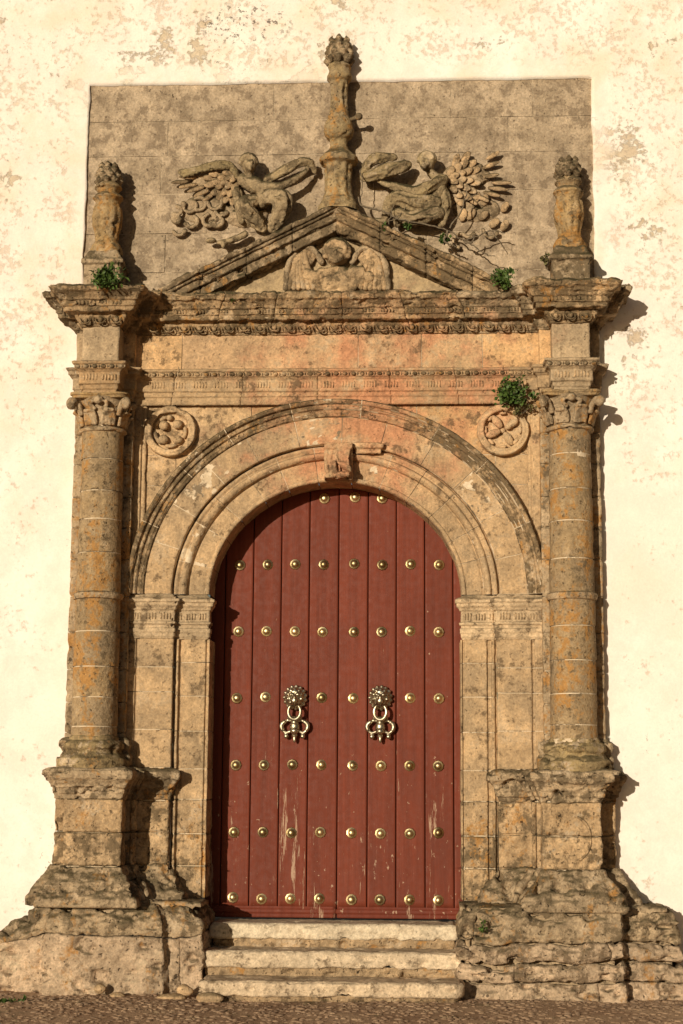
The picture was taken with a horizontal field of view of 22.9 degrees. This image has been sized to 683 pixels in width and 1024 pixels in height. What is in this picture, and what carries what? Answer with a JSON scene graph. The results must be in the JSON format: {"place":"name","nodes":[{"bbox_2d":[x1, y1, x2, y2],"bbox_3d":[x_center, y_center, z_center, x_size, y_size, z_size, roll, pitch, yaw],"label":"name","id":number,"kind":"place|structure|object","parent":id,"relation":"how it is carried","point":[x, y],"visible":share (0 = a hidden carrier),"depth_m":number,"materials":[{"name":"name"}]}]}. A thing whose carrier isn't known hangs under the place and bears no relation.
{"place":"outdoors","nodes":[
{"label":"outdoors","id":0,"kind":"place"},
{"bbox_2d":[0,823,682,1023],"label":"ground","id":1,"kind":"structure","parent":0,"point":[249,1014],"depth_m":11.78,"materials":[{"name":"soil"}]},
{"bbox_2d":[0,995,29,1002],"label":"wall plant","id":2,"kind":"object","parent":1,"relation":"on","point":[4,1000],"depth_m":12.23,"materials":[{"name":"green plant"}]},
{"bbox_2d":[94,983,105,993],"bbox_3d":[-1.802,3.557,12.596,0.092,0.081,0.077,0,-9,3],"label":"loose stone","id":3,"kind":"object","parent":1,"relation":"on","point":[99,988],"visible":1,"depth_m":12.57,"materials":[{"name":"beige stone"}]},
{"bbox_2d":[110,992,124,996],"bbox_3d":[-1.654,3.596,12.535,0.110,0.057,0.109,6,-11,-32],"label":"loose stone","id":4,"kind":"object","parent":1,"relation":"on","point":[117,994],"visible":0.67,"depth_m":12.51,"materials":[{"name":"beige stone"}]},
{"bbox_2d":[157,993,185,999],"bbox_3d":[-1.254,3.583,12.457,0.224,0.063,0.116,0,-9,3],"label":"loose stone","id":5,"kind":"object","parent":1,"relation":"on","point":[174,996],"visible":0.8,"depth_m":12.42,"materials":[{"name":"beige stone"}]},
{"bbox_2d":[176,984,193,996],"bbox_3d":[-1.160,3.544,12.502,0.132,0.093,0.097,0,-9,3],"label":"loose stone","id":6,"kind":"object","parent":1,"relation":"on","point":[185,990],"visible":1,"depth_m":12.47,"materials":[{"name":"beige stone"}]},
{"bbox_2d":[196,992,223,1002],"bbox_3d":[-0.959,3.551,12.329,0.207,0.086,0.093,0,-9,3],"label":"loose stone","id":7,"kind":"object","parent":1,"relation":"on","point":[205,997],"visible":0.97,"depth_m":12.29,"materials":[{"name":"beige stone"}]},
{"bbox_2d":[198,974,464,1002],"bbox_3d":[-0.066,3.569,12.585,1.973,0.195,0.590,0,-9,3],"label":"stone step","id":8,"kind":"object","parent":1,"relation":"on","point":[253,988],"visible":0.88,"depth_m":12.34,"materials":[{"name":"beige stone"}]},
{"bbox_2d":[204,945,460,977],"bbox_3d":[-0.077,3.463,12.963,1.987,0.225,0.481,0,-9,3],"label":"stone step","id":9,"kind":"object","parent":8,"relation":"on","point":[336,961],"visible":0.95,"depth_m":12.76,"materials":[{"name":"beige stone"}]},
{"bbox_2d":[209,918,457,948],"bbox_3d":[-0.050,3.344,13.351,1.952,0.215,0.473,0,-9,3],"label":"stone step","id":10,"kind":"object","parent":9,"relation":"on","point":[399,934],"visible":0.94,"depth_m":13.15,"materials":[{"name":"beige stone"}]},
{"bbox_2d":[0,78,682,1002],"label":"stone portal","id":11,"kind":"object","parent":1,"relation":"on","point":[270,386],"visible":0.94,"depth_m":13.74,"materials":[{"name":"beige stone"}]},
{"bbox_2d":[57,391,136,767],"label":"column","id":12,"kind":"structure","parent":11,"relation":"on","point":[104,419],"depth_m":13.42,"materials":[{"name":"stone"}]},
{"bbox_2d":[81,161,129,283],"bbox_3d":[-1.956,-2.356,14.079,0.351,1.180,0.353,0,-9,3],"label":"finial","id":13,"kind":"object","parent":11,"relation":"on","point":[107,219],"visible":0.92,"depth_m":14.00,"materials":[{"name":"stone"}]},
{"bbox_2d":[89,261,129,290],"bbox_3d":[-1.853,-1.890,13.516,0.334,0.262,0.212,0,-9,3],"label":"wall plant","id":14,"kind":"object","parent":11,"relation":"attached to","point":[105,277],"depth_m":13.50,"materials":[{"name":"green plant"}]},
{"bbox_2d":[144,406,196,457],"bbox_3d":[-1.407,-0.661,13.913,0.431,0.429,0.107,0,-9,3],"label":"roundel","id":15,"kind":"object","parent":11,"relation":"attached to","point":[170,431],"visible":1,"depth_m":13.89,"materials":[{"name":"stone"}]},
{"bbox_2d":[171,152,316,248],"bbox_3d":[-0.821,-2.595,14.129,1.222,0.818,0.314,-2,-10,12],"label":"angel relief","id":16,"kind":"object","parent":11,"relation":"attached to","point":[222,180],"visible":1,"depth_m":14.13,"materials":[{"name":"stone"}]},
{"bbox_2d":[204,485,339,917],"bbox_3d":[-0.556,1.510,13.831,1.092,3.541,0.182,0,-9,3],"label":"door leaf","id":17,"kind":"object","parent":11,"relation":"attached to","point":[275,626],"visible":0.98,"depth_m":13.83,"materials":[{"name":"red wood"}]},
{"bbox_2d":[283,237,390,291],"bbox_3d":[-0.039,-2.043,13.976,0.900,0.475,0.194,0,-9,3],"label":"cherub relief","id":18,"kind":"object","parent":11,"relation":"on","point":[371,272],"visible":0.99,"depth_m":13.95,"materials":[{"name":"stone"}]},
{"bbox_2d":[318,33,362,220],"bbox_3d":[-0.023,-3.226,14.155,0.350,1.630,0.352,5,-11,-28],"label":"finial","id":19,"kind":"object","parent":11,"relation":"on","point":[338,159],"visible":0.96,"depth_m":14.07,"materials":[{"name":"stone"}]},
{"bbox_2d":[336,486,462,919],"bbox_3d":[0.482,1.509,13.783,1.068,3.540,0.193,0,-9,3],"label":"door leaf","id":20,"kind":"object","parent":11,"relation":"attached to","point":[398,827],"visible":0.96,"depth_m":13.77,"materials":[{"name":"red wood"}]},
{"bbox_2d":[402,222,412,230],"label":"wall plant","id":21,"kind":"object","parent":11,"relation":"on","point":[407,226],"depth_m":13.85,"materials":[{"name":"green plant"}]},
{"bbox_2d":[358,169,504,255],"bbox_3d":[0.741,-2.459,13.970,1.213,0.769,0.170,0,-9,3],"label":"dead vine","id":22,"kind":"object","parent":11,"relation":"on","point":[446,230],"visible":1,"depth_m":13.88,"materials":[{"name":"brown plant"}]},
{"bbox_2d":[360,150,511,249],"bbox_3d":[0.783,-2.602,14.032,1.267,0.848,0.324,0,-9,3],"label":"angel relief","id":23,"kind":"object","parent":11,"relation":"attached to","point":[458,178],"visible":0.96,"depth_m":14.02,"materials":[{"name":"stone"}]},
{"bbox_2d":[439,233,451,244],"bbox_3d":[0.853,-2.253,13.888,0.106,0.105,0.115,-8,-12,40],"label":"wall plant","id":24,"kind":"object","parent":11,"relation":"attached to","point":[442,235],"depth_m":13.88,"materials":[{"name":"green plant"}]},
{"bbox_2d":[478,918,487,932],"bbox_3d":[1.050,3.089,12.602,0.069,0.107,0.103,7,-12,-36],"label":"wall plant","id":25,"kind":"object","parent":11,"relation":"attached to","point":[481,928],"depth_m":12.59,"materials":[{"name":"green plant"}]},
{"bbox_2d":[477,404,529,455],"bbox_3d":[1.318,-0.665,13.774,0.430,0.432,0.097,0,-9,3],"label":"roundel","id":26,"kind":"object","parent":11,"relation":"attached to","point":[502,431],"visible":0.99,"depth_m":13.75,"materials":[{"name":"stone"}]},
{"bbox_2d":[490,267,517,289],"bbox_3d":[1.315,-1.888,13.668,0.232,0.191,0.139,0,-9,3],"label":"wall plant","id":27,"kind":"object","parent":11,"relation":"attached to","point":[502,278],"depth_m":13.64,"materials":[{"name":"green plant"}]},
{"bbox_2d":[491,374,539,407],"bbox_3d":[1.411,-0.974,13.694,0.396,0.285,0.187,0,-9,3],"label":"wall plant","id":28,"kind":"object","parent":11,"relation":"attached to","point":[509,393],"depth_m":13.68,"materials":[{"name":"green plant"}]},
{"bbox_2d":[512,398,536,415],"bbox_3d":[1.475,-0.868,13.722,0.230,0.196,0.123,0,-9,3],"label":"wall plant","id":29,"kind":"object","parent":11,"relation":"attached to","point":[517,408],"depth_m":13.70,"materials":[{"name":"green plant"}]},
{"bbox_2d":[540,252,549,268],"bbox_3d":[1.671,-2.066,13.838,0.097,0.121,0.105,0,-9,3],"label":"wall plant","id":30,"kind":"object","parent":11,"relation":"attached to","point":[545,260],"depth_m":13.82,"materials":[{"name":"green plant"}]},
{"bbox_2d":[547,155,592,278],"bbox_3d":[1.871,-2.363,13.873,0.351,1.180,0.354,0,-9,3],"label":"finial","id":31,"kind":"object","parent":11,"relation":"on","point":[571,256],"visible":0.92,"depth_m":13.78,"materials":[{"name":"stone"}]},
{"bbox_2d":[536,388,611,771],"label":"column","id":32,"kind":"structure","parent":11,"relation":"on","point":[574,743],"depth_m":13.22,"materials":[{"name":"stone"}]},
{"bbox_2d":[0,0,682,966],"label":"church wall","id":33,"kind":"structure","parent":1,"relation":"on","point":[58,58],"depth_m":14.03,"materials":[{"name":"paint"}]},
{"bbox_2d":[0,991,682,1023],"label":"cobbles","id":34,"kind":"object","parent":1,"relation":"on","point":[294,1019],"visible":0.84,"depth_m":11.77,"materials":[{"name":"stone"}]}
]}

